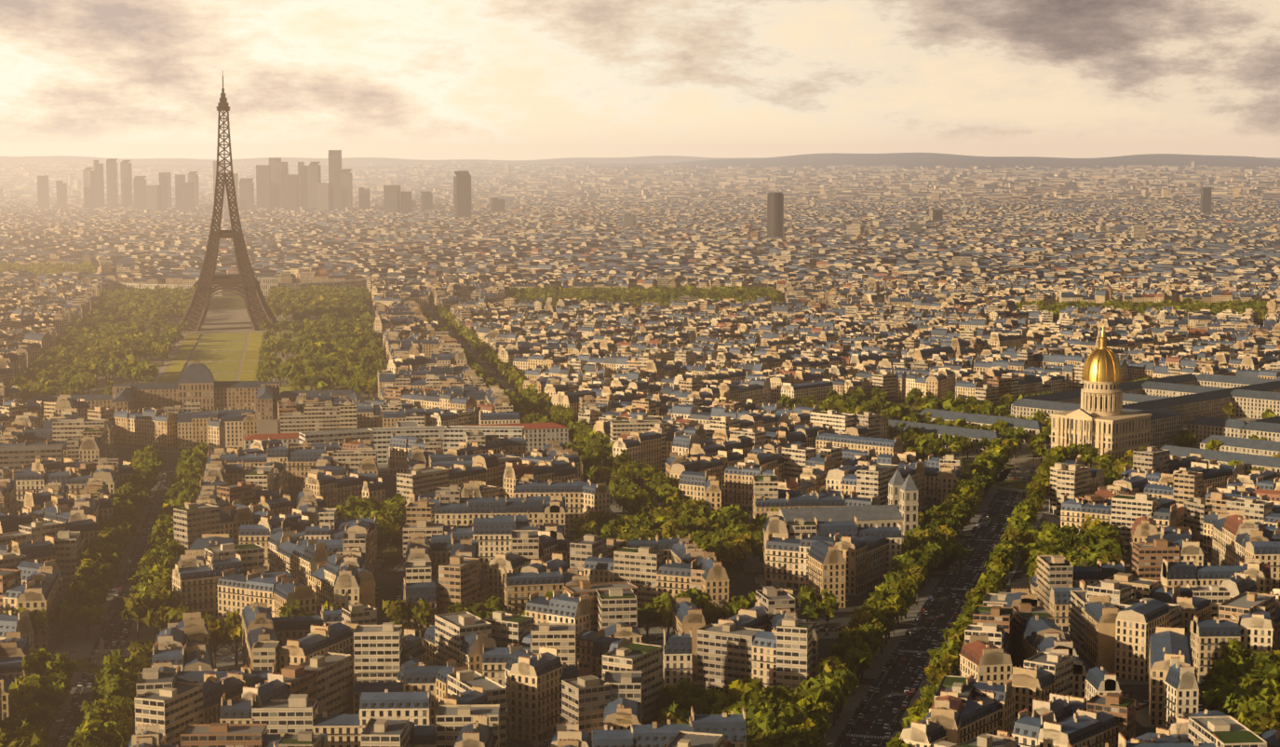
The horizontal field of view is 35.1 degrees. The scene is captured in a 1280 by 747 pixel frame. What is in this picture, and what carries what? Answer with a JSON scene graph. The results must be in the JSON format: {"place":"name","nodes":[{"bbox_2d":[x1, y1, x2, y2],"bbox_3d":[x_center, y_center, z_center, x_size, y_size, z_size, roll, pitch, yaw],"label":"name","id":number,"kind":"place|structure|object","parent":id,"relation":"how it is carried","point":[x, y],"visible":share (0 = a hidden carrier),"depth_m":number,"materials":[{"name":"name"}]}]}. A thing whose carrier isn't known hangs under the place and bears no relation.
{"place":"outdoors","nodes":[
{"label":"outdoors","id":0,"kind":"place"},
{"bbox_2d":[47,289,1212,746],"bbox_3d":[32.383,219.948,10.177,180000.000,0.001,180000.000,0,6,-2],"label":"ground","id":1,"kind":"structure","parent":0,"point":[388,578],"depth_m":1049.87,"materials":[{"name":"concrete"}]},
{"bbox_2d":[26,354,363,419],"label":"military school building","id":2,"kind":"structure","parent":1,"relation":"on","point":[196,383],"depth_m":1783.09,"materials":[{"name":"stone"}]},
{"bbox_2d":[178,74,278,331],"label":"eiffel tower","id":3,"kind":"structure","parent":1,"relation":"on","point":[258,309],"depth_m":2652.22,"materials":[{"name":"metal"}]},
{"bbox_2d":[112,276,366,296],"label":"palace","id":4,"kind":"structure","parent":1,"relation":"on","point":[266,283],"depth_m":3325.61,"materials":[{"name":"stone"}]},
{"bbox_2d":[0,420,568,471],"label":"modern blocks","id":5,"kind":"structure","parent":1,"relation":"on","point":[538,435],"depth_m":1479.35,"materials":[{"name":"stone"}]},
{"bbox_2d":[33,462,1212,746],"bbox_3d":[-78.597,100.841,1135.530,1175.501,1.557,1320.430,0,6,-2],"label":"cars","id":6,"kind":"object","parent":1,"relation":"on","point":[918,673],"visible":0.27,"depth_m":949.01,"materials":[{"name":"metal"}]},
{"bbox_2d":[37,149,1212,237],"bbox_3d":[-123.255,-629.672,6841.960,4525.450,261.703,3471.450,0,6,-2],"label":"skyscrapers","id":7,"kind":"structure","parent":1,"relation":"on","point":[277,185],"depth_m":8164.05,"materials":[{"name":"stone"}]},
{"bbox_2d":[15,290,1262,746],"bbox_3d":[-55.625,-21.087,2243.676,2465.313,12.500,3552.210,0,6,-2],"label":"streets and parks","id":8,"kind":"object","parent":1,"relation":"on","point":[222,343],"visible":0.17,"depth_m":1089.66,"materials":[{"name":"green plant"}]},
{"bbox_2d":[0,158,1279,746],"bbox_3d":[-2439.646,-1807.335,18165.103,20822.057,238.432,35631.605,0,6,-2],"label":"city buildings","id":9,"kind":"structure","parent":1,"relation":"on","point":[877,292],"depth_m":1407.76,"materials":[{"name":"stone"}]},
{"bbox_2d":[0,260,1279,746],"bbox_3d":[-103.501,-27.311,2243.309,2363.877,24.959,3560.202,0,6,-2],"label":"trees","id":10,"kind":"object","parent":1,"relation":"on","point":[339,344],"visible":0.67,"depth_m":1148.20,"materials":[{"name":"foliage"},{"name":"wood"}]},
{"bbox_2d":[778,469,918,541],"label":"church","id":11,"kind":"structure","parent":1,"relation":"on","point":[901,507],"depth_m":1136.24,"materials":[{"name":"stone"}]},
{"bbox_2d":[888,317,1279,478],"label":"invalides","id":12,"kind":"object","parent":1,"relation":"on","point":[1104,410],"visible":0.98,"depth_m":1549.83,"materials":[{"name":"stone"}]},
{"bbox_2d":[0,152,1279,172],"bbox_3d":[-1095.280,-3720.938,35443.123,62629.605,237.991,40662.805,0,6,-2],"label":"horizon hills","id":13,"kind":"structure","parent":0,"point":[920,159],"depth_m":20761.11,"materials":[{"name":"stone"}]},
{"bbox_2d":[0,0,1279,160],"label":"sky","id":14,"kind":"structure","parent":0,"point":[404,79],"materials":[{"name":"beige"}]},
{"bbox_2d":[11,161,1279,198],"bbox_3d":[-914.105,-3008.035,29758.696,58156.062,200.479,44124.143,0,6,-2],"label":"terrain","id":15,"kind":"structure","parent":0,"point":[619,164],"depth_m":15732.25,"materials":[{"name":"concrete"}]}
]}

